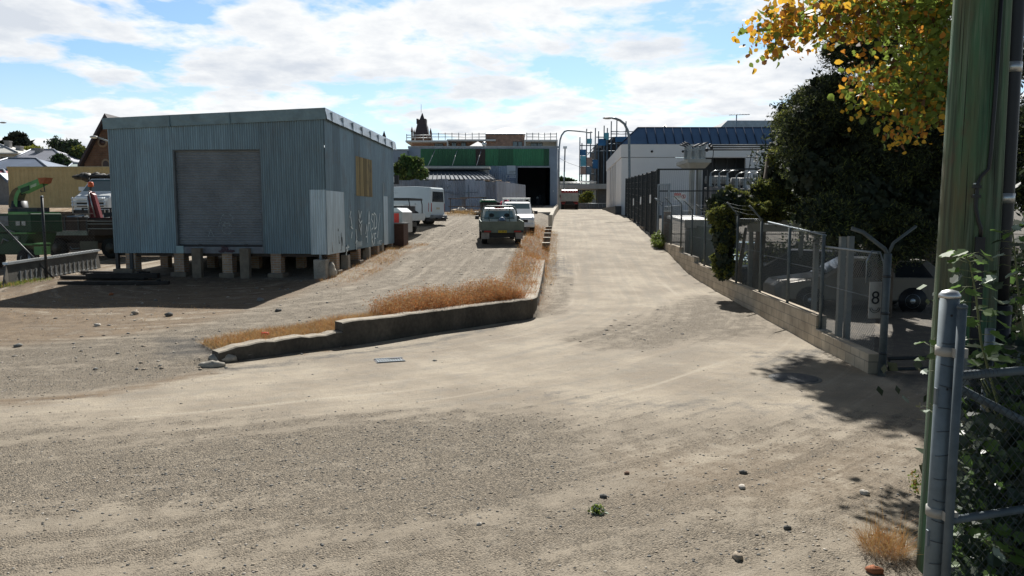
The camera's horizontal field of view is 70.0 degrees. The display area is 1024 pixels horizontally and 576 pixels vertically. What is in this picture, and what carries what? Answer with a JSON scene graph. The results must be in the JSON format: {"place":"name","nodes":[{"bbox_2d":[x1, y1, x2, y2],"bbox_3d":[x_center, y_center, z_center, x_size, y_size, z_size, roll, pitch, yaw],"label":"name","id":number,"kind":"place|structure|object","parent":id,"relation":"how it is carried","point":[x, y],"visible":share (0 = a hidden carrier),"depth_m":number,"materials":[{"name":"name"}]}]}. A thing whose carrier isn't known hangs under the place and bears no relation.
{"place":"outdoors","nodes":[
{"label":"outdoors","id":0,"kind":"place"},
{"bbox_2d":[0,173,8,204],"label":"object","id":1,"kind":"object","parent":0,"point":[4,192],"visible":0.28,"depth_m":65.46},
{"bbox_2d":[444,208,479,216],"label":"dry grass","id":2,"kind":"structure","parent":0,"point":[462,211],"depth_m":48.02,"materials":[{"name":"plant"}]},
{"bbox_2d":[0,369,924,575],"bbox_3d":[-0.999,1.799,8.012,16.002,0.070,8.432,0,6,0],"label":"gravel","id":3,"kind":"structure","parent":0,"point":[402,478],"depth_m":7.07,"materials":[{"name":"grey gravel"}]},
{"bbox_2d":[0,205,1023,575],"bbox_3d":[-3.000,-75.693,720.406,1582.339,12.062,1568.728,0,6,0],"label":"ground","id":4,"kind":"structure","parent":0,"point":[610,267],"depth_m":8.99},
{"bbox_2d":[0,141,26,159],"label":"house","id":5,"kind":"structure","parent":4,"relation":"on","point":[7,149],"depth_m":104.00,"materials":[{"name":"metal"}]},
{"bbox_2d":[0,130,37,146],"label":"pine tree","id":6,"kind":"object","parent":4,"relation":"on","point":[18,138],"visible":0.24,"depth_m":122.16,"materials":[{"name":"green plant"}]},
{"bbox_2d":[0,277,53,287],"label":"green grass","id":7,"kind":"structure","parent":4,"relation":"on","point":[17,282],"depth_m":21.90,"materials":[{"name":"green plant"}]},
{"bbox_2d":[0,177,62,267],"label":"wood chipper","id":8,"kind":"object","parent":4,"relation":"on","point":[18,204],"visible":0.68,"depth_m":25.41,"materials":[{"name":"metal"}]},
{"bbox_2d":[0,157,63,170],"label":"house","id":9,"kind":"structure","parent":4,"relation":"on","point":[20,162],"depth_m":81.69,"materials":[{"name":"metal"}]},
{"bbox_2d":[15,148,79,162],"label":"house","id":10,"kind":"structure","parent":4,"relation":"on","point":[42,154],"depth_m":93.68,"materials":[{"name":"grey metal"}]},
{"bbox_2d":[0,196,96,278],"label":"yard fence","id":11,"kind":"object","parent":4,"relation":"on","point":[44,239],"visible":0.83,"depth_m":23.02,"materials":[{"name":"metal"}]},
{"bbox_2d":[2,249,100,287],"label":"guardrail","id":12,"kind":"structure","parent":4,"relation":"on","point":[24,269],"depth_m":23.50,"materials":[{"name":"galvanised steel"}]},
{"bbox_2d":[6,166,109,207],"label":"shipping container","id":13,"kind":"object","parent":4,"relation":"on","point":[62,188],"visible":0.55,"depth_m":47.52,"materials":[{"name":"beige metal"}]},
{"bbox_2d":[49,152,72,165],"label":"tree","id":14,"kind":"object","parent":4,"relation":"on","point":[61,158],"visible":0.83,"depth_m":88.28,"materials":[{"name":"green plant"}]},
{"bbox_2d":[43,135,82,153],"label":"gum tree","id":15,"kind":"object","parent":4,"relation":"on","point":[57,144],"visible":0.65,"depth_m":115.47,"materials":[{"name":"green plant"}]},
{"bbox_2d":[68,143,85,158],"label":"tree","id":16,"kind":"object","parent":4,"relation":"on","point":[77,151],"visible":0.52,"depth_m":95.86,"materials":[{"name":"green plant"}]},
{"bbox_2d":[51,217,114,257],"bbox_3d":[-16.248,-2.319,29.910,5.134,2.097,2.240,0,6,3],"label":"flatbed truck","id":17,"kind":"object","parent":4,"relation":"on","point":[103,233],"visible":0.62,"depth_m":28.94,"materials":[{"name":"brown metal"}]},
{"bbox_2d":[87,182,102,217],"bbox_3d":[-17.144,-3.620,30.021,0.511,1.460,0.335,0,6,0],"label":"loader crane","id":18,"kind":"object","parent":17,"relation":"on","point":[93,204],"visible":1,"depth_m":29.97,"materials":[{"name":"metal"}]},
{"bbox_2d":[71,175,111,217],"bbox_3d":[-20.243,-4.077,38.071,2.689,3.753,5.285,1,6,8],"label":"white service truck","id":19,"kind":"object","parent":4,"relation":"on","point":[101,188],"visible":0.08,"depth_m":35.74,"materials":[{"name":"paint"}]},
{"bbox_2d":[72,172,109,181],"bbox_3d":[-20.910,-5.641,37.224,3.063,0.532,0.886,1,6,8],"label":"tarp bundle","id":20,"kind":"object","parent":19,"relation":"on","point":[82,176],"visible":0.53,"depth_m":37.06,"materials":[{"name":"fabric"}]},
{"bbox_2d":[77,113,116,165],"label":"brick church","id":21,"kind":"structure","parent":4,"relation":"on","point":[96,152],"depth_m":61.13,"materials":[{"name":"brick"}]},
{"bbox_2d":[60,275,147,279],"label":"timber beam","id":22,"kind":"structure","parent":4,"relation":"on","point":[77,277],"depth_m":22.83,"materials":[{"name":"wood"}]},
{"bbox_2d":[85,273,159,278],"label":"timber beam","id":23,"kind":"structure","parent":22,"relation":"on","point":[117,275],"depth_m":22.59,"materials":[{"name":"black wood"}]},
{"bbox_2d":[1,293,214,331],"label":"dry grass","id":24,"kind":"structure","parent":4,"relation":"on","point":[86,309],"depth_m":17.21,"materials":[{"name":"plant"}]},
{"bbox_2d":[57,279,160,284],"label":"timber beam","id":25,"kind":"structure","parent":4,"relation":"on","point":[97,282],"depth_m":21.72,"materials":[{"name":"wood"}]},
{"bbox_2d":[80,271,149,273],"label":"timber beam","id":26,"kind":"structure","parent":4,"relation":"on","point":[82,272],"depth_m":23.82,"materials":[{"name":"wood"}]},
{"bbox_2d":[136,281,169,284],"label":"timber beam","id":27,"kind":"structure","parent":4,"relation":"on","point":[152,282],"depth_m":21.62,"materials":[{"name":"wood"}]},
{"bbox_2d":[198,360,225,367],"bbox_3d":[-5.138,1.318,12.531,0.464,0.177,0.261,0,6,0],"label":"concrete rubble","id":28,"kind":"object","parent":4,"relation":"on","point":[211,364],"visible":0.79,"depth_m":12.45,"materials":[{"name":"concrete"}]},
{"bbox_2d":[209,354,237,361],"bbox_3d":[-5.167,1.249,13.029,0.564,0.216,0.347,0,6,0],"label":"concrete rubble","id":29,"kind":"object","parent":4,"relation":"on","point":[229,358],"visible":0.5,"depth_m":12.91,"materials":[{"name":"concrete"}]},
{"bbox_2d":[102,108,395,278],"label":"corrugated shed","id":30,"kind":"structure","parent":4,"relation":"on","point":[248,190],"depth_m":23.19,"materials":[{"name":"metal"}]},
{"bbox_2d":[176,150,262,245],"bbox_3d":[-9.268,-2.848,23.211,2.800,3.045,0.061,0,6,4],"label":"roller door","id":31,"kind":"structure","parent":30,"relation":"in","point":[219,192],"depth_m":23.21,"materials":[{"name":"metal"}]},
{"bbox_2d":[195,311,384,348],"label":"dry grass","id":32,"kind":"structure","parent":4,"relation":"on","point":[307,328],"depth_m":14.45,"materials":[{"name":"plant"}]},
{"bbox_2d":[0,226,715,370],"bbox_3d":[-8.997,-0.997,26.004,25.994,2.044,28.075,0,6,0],"label":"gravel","id":33,"kind":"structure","parent":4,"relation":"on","point":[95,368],"depth_m":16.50,"materials":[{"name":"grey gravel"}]},
{"bbox_2d":[316,242,428,281],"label":"dry grass","id":34,"kind":"structure","parent":4,"relation":"on","point":[380,258],"depth_m":26.79,"materials":[{"name":"plant"}]},
{"bbox_2d":[212,260,544,361],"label":"retaining wall","id":35,"kind":"structure","parent":4,"relation":"on","point":[363,330],"depth_m":15.30,"materials":[{"name":"concrete"}]},
{"bbox_2d":[374,357,404,362],"bbox_3d":[-2.192,1.309,13.091,0.518,0.080,0.346,-2,6,-20],"label":"drain grate","id":36,"kind":"object","parent":4,"relation":"on","point":[389,359],"visible":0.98,"depth_m":13.08,"materials":[{"name":"metal"}]},
{"bbox_2d":[393,149,408,173],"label":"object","id":37,"kind":"structure","parent":4,"relation":"on","point":[396,154],"depth_m":71.25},
{"bbox_2d":[393,223,409,245],"bbox_3d":[-5.107,-2.375,32.239,1.000,1.010,0.920,1,6,6],"label":"brown crate","id":38,"kind":"object","parent":4,"relation":"on","point":[400,234],"visible":0.59,"depth_m":31.84,"materials":[{"name":"brown wood"}]},
{"bbox_2d":[394,208,411,234],"bbox_3d":[-6.306,-2.841,33.305,3.200,1.600,1.840,1,6,8],"label":"box trailer","id":39,"kind":"object","parent":4,"relation":"on","point":[402,215],"visible":0.06,"depth_m":32.57,"materials":[{"name":"white paint"}]},
{"bbox_2d":[394,198,424,231],"bbox_3d":[-7.145,-3.621,37.025,5.130,1.800,1.825,1,6,14],"label":"canopy ute","id":40,"kind":"object","parent":4,"relation":"on","point":[417,216],"visible":0.15,"depth_m":36.52,"materials":[{"name":"grey metal"}]},
{"bbox_2d":[393,153,429,180],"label":"tree","id":41,"kind":"object","parent":4,"relation":"on","point":[407,167],"visible":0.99,"depth_m":58.67,"materials":[{"name":"green plant"}]},
{"bbox_2d":[394,186,447,224],"bbox_3d":[-6.353,-4.561,41.073,5.772,2.178,1.760,2,6,22],"label":"white van","id":42,"kind":"object","parent":4,"relation":"on","point":[433,202],"visible":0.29,"depth_m":39.77,"materials":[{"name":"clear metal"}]},
{"bbox_2d":[411,113,432,139],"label":"church tower","id":43,"kind":"structure","parent":4,"relation":"on","point":[421,127],"depth_m":138.33,"materials":[{"name":"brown stone"}]},
{"bbox_2d":[362,274,530,315],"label":"dry weeds","id":44,"kind":"object","parent":4,"relation":"on","point":[473,292],"visible":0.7,"depth_m":17.04,"materials":[{"name":"plant"}]},
{"bbox_2d":[394,179,525,212],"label":"iron fence","id":45,"kind":"object","parent":4,"relation":"on","point":[497,191],"visible":0.49,"depth_m":55.54,"materials":[{"name":"metal"}]},
{"bbox_2d":[423,166,509,182],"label":"lean to","id":46,"kind":"object","parent":4,"relation":"on","point":[452,173],"visible":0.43,"depth_m":65.23,"materials":[{"name":"metal"}]},
{"bbox_2d":[405,128,557,168],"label":"apartment block","id":47,"kind":"structure","parent":4,"relation":"on","point":[506,137],"depth_m":111.25,"materials":[{"name":"grey brick"}]},
{"bbox_2d":[408,146,558,210],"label":"workshop","id":48,"kind":"structure","parent":4,"relation":"on","point":[536,171],"depth_m":72.06,"materials":[{"name":"metal"}]},
{"bbox_2d":[479,199,496,211],"bbox_3d":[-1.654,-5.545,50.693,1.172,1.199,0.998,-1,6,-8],"label":"car","id":49,"kind":"object","parent":4,"relation":"on","point":[485,202],"visible":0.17,"depth_m":50.24,"materials":[{"name":"metal"}]},
{"bbox_2d":[475,205,523,243],"bbox_3d":[-0.620,-3.044,34.618,2.190,1.742,5.300,0,8,-4],"label":"green tray ute","id":50,"kind":"object","parent":4,"relation":"on","point":[491,225],"visible":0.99,"depth_m":32.38,"materials":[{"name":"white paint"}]},
{"bbox_2d":[502,198,537,233],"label":"white tray ute","id":51,"kind":"object","parent":4,"relation":"on","point":[525,213],"visible":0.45,"depth_m":40.09,"materials":[{"name":"paint"}]},
{"bbox_2d":[493,224,553,303],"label":"dry grass","id":52,"kind":"structure","parent":4,"relation":"on","point":[532,253],"depth_m":25.97,"materials":[{"name":"plant"}]},
{"bbox_2d":[541,231,557,284],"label":"dry grass","id":53,"kind":"structure","parent":4,"relation":"on","point":[547,273],"depth_m":31.52,"materials":[{"name":"plant"}]},
{"bbox_2d":[548,204,558,227],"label":"kerb wall","id":54,"kind":"structure","parent":4,"relation":"on","point":[553,213],"depth_m":51.89,"materials":[{"name":"concrete"}]},
{"bbox_2d":[560,190,579,208],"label":"red truck","id":55,"kind":"object","parent":4,"relation":"on","point":[569,197],"visible":0.95,"depth_m":87.10,"materials":[{"name":"paint"}]},
{"bbox_2d":[560,175,580,183],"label":"tree","id":56,"kind":"object","parent":4,"relation":"on","point":[570,180],"visible":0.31,"depth_m":167.49,"materials":[{"name":"green plant"}]},
{"bbox_2d":[558,130,592,209],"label":"street lamp","id":57,"kind":"object","parent":4,"relation":"on","point":[559,156],"visible":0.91,"depth_m":80.78,"materials":[{"name":"metal"}]},
{"bbox_2d":[560,182,606,208],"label":"walkway canopy","id":58,"kind":"object","parent":4,"relation":"on","point":[601,189],"visible":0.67,"depth_m":100.38,"materials":[{"name":"grey concrete"}]},
{"bbox_2d":[578,190,595,202],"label":"tree","id":59,"kind":"object","parent":4,"relation":"on","point":[586,197],"visible":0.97,"depth_m":95.88,"materials":[{"name":"green plant"}]},
{"bbox_2d":[580,203,605,208],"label":"pool fence","id":60,"kind":"object","parent":4,"relation":"on","point":[592,205],"visible":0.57,"depth_m":93.46,"materials":[{"name":"metal"}]},
{"bbox_2d":[587,502,608,514],"bbox_3d":[0.747,1.948,6.427,0.169,0.110,0.158,-2,6,-20],"label":"weed","id":61,"kind":"object","parent":4,"relation":"on","point":[595,508],"visible":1,"depth_m":6.41,"materials":[{"name":"green plant"}]},
{"bbox_2d":[603,117,630,214],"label":"street lamp","id":62,"kind":"object","parent":4,"relation":"on","point":[628,135],"visible":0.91,"depth_m":58.04,"materials":[{"name":"metal"}]},
{"bbox_2d":[579,120,674,208],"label":"scaffolded building","id":63,"kind":"structure","parent":4,"relation":"on","point":[593,166],"depth_m":110.14,"materials":[{"name":"metal"}]},
{"bbox_2d":[650,230,666,247],"bbox_3d":[7.260,-2.407,36.163,0.881,0.962,1.708,0,6,0],"label":"bush","id":64,"kind":"object","parent":4,"relation":"on","point":[658,240],"visible":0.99,"depth_m":36.05,"materials":[{"name":"green plant"}]},
{"bbox_2d":[655,198,663,233],"bbox_3d":[7.389,-3.312,36.830,0.494,2.438,0.129,-1,6,-5],"label":"end post","id":65,"kind":"object","parent":4,"relation":"on","point":[658,200],"visible":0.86,"depth_m":36.74,"materials":[{"name":"metal"}]},
{"bbox_2d":[663,210,670,242],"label":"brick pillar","id":66,"kind":"structure","parent":4,"relation":"on","point":[666,225],"depth_m":37.26,"materials":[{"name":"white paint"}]},
{"bbox_2d":[602,114,776,214],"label":"white building","id":67,"kind":"structure","parent":4,"relation":"on","point":[664,141],"depth_m":61.47,"materials":[{"name":"paint"}]},
{"bbox_2d":[667,215,711,252],"bbox_3d":[8.576,-2.237,35.424,1.408,2.555,4.060,0,6,0],"label":"carport","id":68,"kind":"object","parent":4,"relation":"on","point":[688,225],"visible":0.27,"depth_m":33.61,"materials":[{"name":"paint"}]},
{"bbox_2d":[685,226,712,266],"bbox_3d":[8.356,-1.602,31.750,0.086,2.250,9.530,0,6,4],"label":"screen","id":69,"kind":"object","parent":4,"relation":"on","point":[701,259],"visible":0.04,"depth_m":32.21,"materials":[{"name":"grey fabric"}]},
{"bbox_2d":[625,168,808,239],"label":"compound fence","id":70,"kind":"object","parent":4,"relation":"on","point":[640,200],"visible":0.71,"depth_m":42.53,"materials":[{"name":"grey metal"}]},
{"bbox_2d":[657,183,669,231],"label":"pedestrian gate","id":71,"kind":"structure","parent":70,"relation":"attached to","point":[658,211],"depth_m":38.35,"materials":[{"name":"metal"}]},
{"bbox_2d":[674,193,685,199],"bbox_3d":[8.891,-4.840,38.729,0.650,0.400,0.033,0,6,4],"label":"danger sign","id":72,"kind":"object","parent":70,"relation":"attached to","point":[679,196],"visible":0.91,"depth_m":38.72,"materials":[{"name":"metal"}]},
{"bbox_2d":[704,170,737,215],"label":"transformer","id":73,"kind":"object","parent":4,"relation":"on","point":[718,180],"visible":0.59,"depth_m":52.01,"materials":[{"name":"metal"}]},
{"bbox_2d":[676,142,769,216],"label":"insulator platform","id":74,"kind":"structure","parent":4,"relation":"on","point":[693,158],"depth_m":53.53,"materials":[{"name":"grey metal"}]},
{"bbox_2d":[703,184,771,282],"bbox_3d":[6.803,-1.359,22.186,2.077,3.665,1.913,0,6,0],"label":"hanging shrub","id":75,"kind":"object","parent":4,"relation":"on","point":[719,215],"visible":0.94,"depth_m":21.67,"materials":[{"name":"green plant"}]},
{"bbox_2d":[732,551,742,560],"bbox_3d":[1.716,2.040,5.567,0.081,0.062,0.121,0,6,3],"label":"loose rock","id":76,"kind":"object","parent":4,"relation":"on","point":[737,556],"visible":1,"depth_m":5.53,"materials":[{"name":"beige stone"}]},
{"bbox_2d":[730,171,757,192],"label":"transformer","id":77,"kind":"object","parent":4,"relation":"on","point":[735,182],"visible":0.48,"depth_m":53.01,"materials":[{"name":"metal"}]},
{"bbox_2d":[713,218,805,286],"bbox_3d":[8.545,-1.324,25.716,2.023,2.734,4.560,0,6,0],"label":"carport","id":78,"kind":"object","parent":4,"relation":"on","point":[783,222],"visible":0.2,"depth_m":23.38,"materials":[{"name":"paint"}]},
{"bbox_2d":[663,243,878,373],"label":"block wall","id":79,"kind":"structure","parent":4,"relation":"on","point":[799,321],"depth_m":16.39,"materials":[{"name":"concrete"}]},
{"bbox_2d":[663,195,879,350],"bbox_3d":[6.592,-1.698,24.319,0.396,3.104,25.104,0,6,4],"label":"chain link fence","id":80,"kind":"object","parent":79,"relation":"on","point":[788,259],"visible":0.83,"depth_m":16.74,"materials":[{"name":"metal"}]},
{"bbox_2d":[868,282,881,318],"bbox_3d":[5.887,0.198,11.854,0.210,0.600,0.022,0,6,-4],"label":"number sign","id":81,"kind":"object","parent":80,"relation":"attached to","point":[874,304],"visible":1,"depth_m":11.85,"materials":[{"name":"white metal"}]},
{"bbox_2d":[866,250,883,282],"bbox_3d":[5.882,-0.348,11.842,0.291,0.529,0.024,0,6,4],"label":"sheet","id":82,"kind":"object","parent":80,"relation":"attached to","point":[876,260],"visible":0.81,"depth_m":11.84,"materials":[{"name":"metal"}]},
{"bbox_2d":[748,85,811,288],"bbox_3d":[8.849,-3.104,23.688,3.855,7.083,1.983,-5,8,-40],"label":"conifer tree","id":83,"kind":"object","parent":4,"relation":"on","point":[768,185],"visible":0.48,"depth_m":23.28,"materials":[{"name":"green plant"}]},
{"bbox_2d":[732,249,858,290],"bbox_3d":[9.508,-0.535,24.436,4.510,1.500,1.740,2,6,20],"label":"dark car","id":84,"kind":"object","parent":4,"relation":"on","point":[785,264],"visible":0.09,"depth_m":23.77,"materials":[{"name":"blue paint"}]},
{"bbox_2d":[769,373,821,383],"bbox_3d":[4.514,1.443,11.659,0.800,0.038,0.800,0,6,0],"label":"manhole cover","id":85,"kind":"object","parent":4,"relation":"on","point":[796,378],"visible":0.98,"depth_m":11.57,"materials":[{"name":"metal"}]},
{"bbox_2d":[811,235,819,311],"bbox_3d":[7.071,-0.202,17.065,0.200,2.200,0.200,0,6,0],"label":"carport post","id":86,"kind":"object","parent":4,"relation":"on","point":[814,279],"visible":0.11,"depth_m":17.02,"materials":[{"name":"metal"}]},
{"bbox_2d":[835,237,846,336],"bbox_3d":[6.144,0.141,13.682,0.200,2.200,0.200,0,6,0],"label":"carport post","id":87,"kind":"object","parent":4,"relation":"on","point":[842,242],"visible":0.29,"depth_m":13.63,"materials":[{"name":"metal"}]},
{"bbox_2d":[731,0,952,154],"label":"autumn tree","id":88,"kind":"object","parent":4,"relation":"on","point":[924,41],"visible":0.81,"depth_m":11.81,"materials":[{"name":"yellow plant"}]},
{"bbox_2d":[763,256,934,311],"bbox_3d":[9.536,-0.121,20.525,4.510,1.500,1.740,1,6,6],"label":"silver wagon","id":89,"kind":"object","parent":4,"relation":"on","point":[908,296],"visible":0.48,"depth_m":19.65,"materials":[{"name":"paint"}]},
{"bbox_2d":[843,236,854,339],"bbox_3d":[6.572,0.089,14.280,0.200,2.200,0.200,0,6,0],"label":"carport post","id":90,"kind":"object","parent":4,"relation":"on","point":[850,241],"visible":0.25,"depth_m":14.24,"materials":[{"name":"metal"}]},
{"bbox_2d":[865,565,883,574],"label":"brick fragment","id":91,"kind":"object","parent":4,"relation":"on","point":[874,570],"visible":1,"depth_m":5.32,"materials":[{"name":"brick"}]},
{"bbox_2d":[832,503,923,562],"bbox_3d":[2.843,1.838,5.590,0.924,0.428,0.878,0,6,0],"label":"grass tussock","id":92,"kind":"object","parent":4,"relation":"on","point":[890,542],"depth_m":5.59,"materials":[{"name":"plant"}]},
{"bbox_2d":[738,234,1023,285],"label":"hedge","id":93,"kind":"object","parent":4,"relation":"on","point":[785,249],"visible":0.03,"depth_m":26.61,"materials":[{"name":"green plant"}]},
{"bbox_2d":[851,225,916,375],"bbox_3d":[5.939,0.254,11.787,0.976,2.540,0.139,1,6,14],"label":"gate post","id":94,"kind":"object","parent":4,"relation":"on","point":[884,312],"visible":0.95,"depth_m":11.72,"materials":[{"name":"metal"}]},
{"bbox_2d":[887,356,928,370],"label":"gate","id":95,"kind":"structure","parent":94,"relation":"attached to","point":[889,359],"depth_m":11.92,"materials":[{"name":"metal"}]},
{"bbox_2d":[746,68,1023,265],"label":"conifer tree","id":96,"kind":"object","parent":4,"relation":"on","point":[763,154],"depth_m":25.94,"materials":[{"name":"green plant"}]},
{"bbox_2d":[766,0,1023,317],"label":"conifer tree","id":97,"kind":"object","parent":4,"relation":"on","point":[845,180],"visible":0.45,"depth_m":17.27,"materials":[{"name":"green plant"}]},
{"bbox_2d":[908,469,921,493],"bbox_3d":[3.786,1.837,6.873,0.102,0.293,0.114,-3,6,-26],"label":"weed","id":98,"kind":"object","parent":4,"relation":"on","point":[915,483],"visible":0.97,"depth_m":6.87,"materials":[{"name":"green plant"}]},
{"bbox_2d":[876,169,1023,419],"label":"hedge bush","id":99,"kind":"object","parent":4,"relation":"on","point":[1016,323],"visible":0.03,"depth_m":7.29,"materials":[{"name":"green plant"}]},
{"bbox_2d":[914,327,1023,575],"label":"leafy thicket","id":100,"kind":"object","parent":4,"relation":"on","point":[1013,347],"visible":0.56,"depth_m":4.25,"materials":[{"name":"green plant"}]},
{"bbox_2d":[914,338,963,397],"bbox_3d":[2.635,0.492,4.408,0.459,0.440,0.252,-1,6,-13],"label":"poplar sucker","id":101,"kind":"object","parent":100,"relation":"on","point":[931,356],"visible":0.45,"depth_m":4.41,"materials":[{"name":"green plant"}]},
{"bbox_2d":[939,249,1016,431],"bbox_3d":[2.789,0.445,4.323,0.659,1.363,0.315,-3,6,-26],"label":"poplar sucker","id":102,"kind":"object","parent":100,"relation":"on","point":[990,350],"visible":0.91,"depth_m":4.22,"materials":[{"name":"green plant"}]},
{"bbox_2d":[963,523,1023,568],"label":"poplar sucker","id":103,"kind":"object","parent":100,"relation":"on","point":[995,561],"visible":0.93,"depth_m":4.04,"materials":[{"name":"green plant"}]},
{"bbox_2d":[990,225,1023,334],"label":"poplar sucker","id":104,"kind":"object","parent":100,"relation":"on","point":[996,285],"visible":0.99,"depth_m":4.52,"materials":[{"name":"green plant"}]},
{"bbox_2d":[916,0,1023,573],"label":"power pole","id":105,"kind":"object","parent":4,"relation":"on","point":[978,175],"visible":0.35,"depth_m":4.95,"materials":[{"name":"wood"}]},
{"bbox_2d":[923,289,1023,575],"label":"gate","id":106,"kind":"structure","parent":4,"relation":"on","point":[943,517],"depth_m":3.96,"materials":[{"name":"metal"}]},
{"bbox_2d":[951,328,1022,574],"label":"steel fence panel","id":107,"kind":"object","parent":4,"relation":"on","point":[989,338],"visible":0.18,"depth_m":4.85,"materials":[{"name":"metal"}]},
{"bbox_2d":[1014,42,1023,215],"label":"conifer tree","id":108,"kind":"object","parent":4,"relation":"on","point":[1019,195],"visible":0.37,"depth_m":16.16,"materials":[{"name":"green plant"}]},
{"bbox_2d":[0,0,1023,208],"label":"sky","id":109,"kind":"structure","parent":0,"point":[477,67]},
{"bbox_2d":[532,206,553,214],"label":"driveway","id":110,"kind":"structure","parent":0,"point":[546,210],"depth_m":62.50,"materials":[{"name":"concrete"}]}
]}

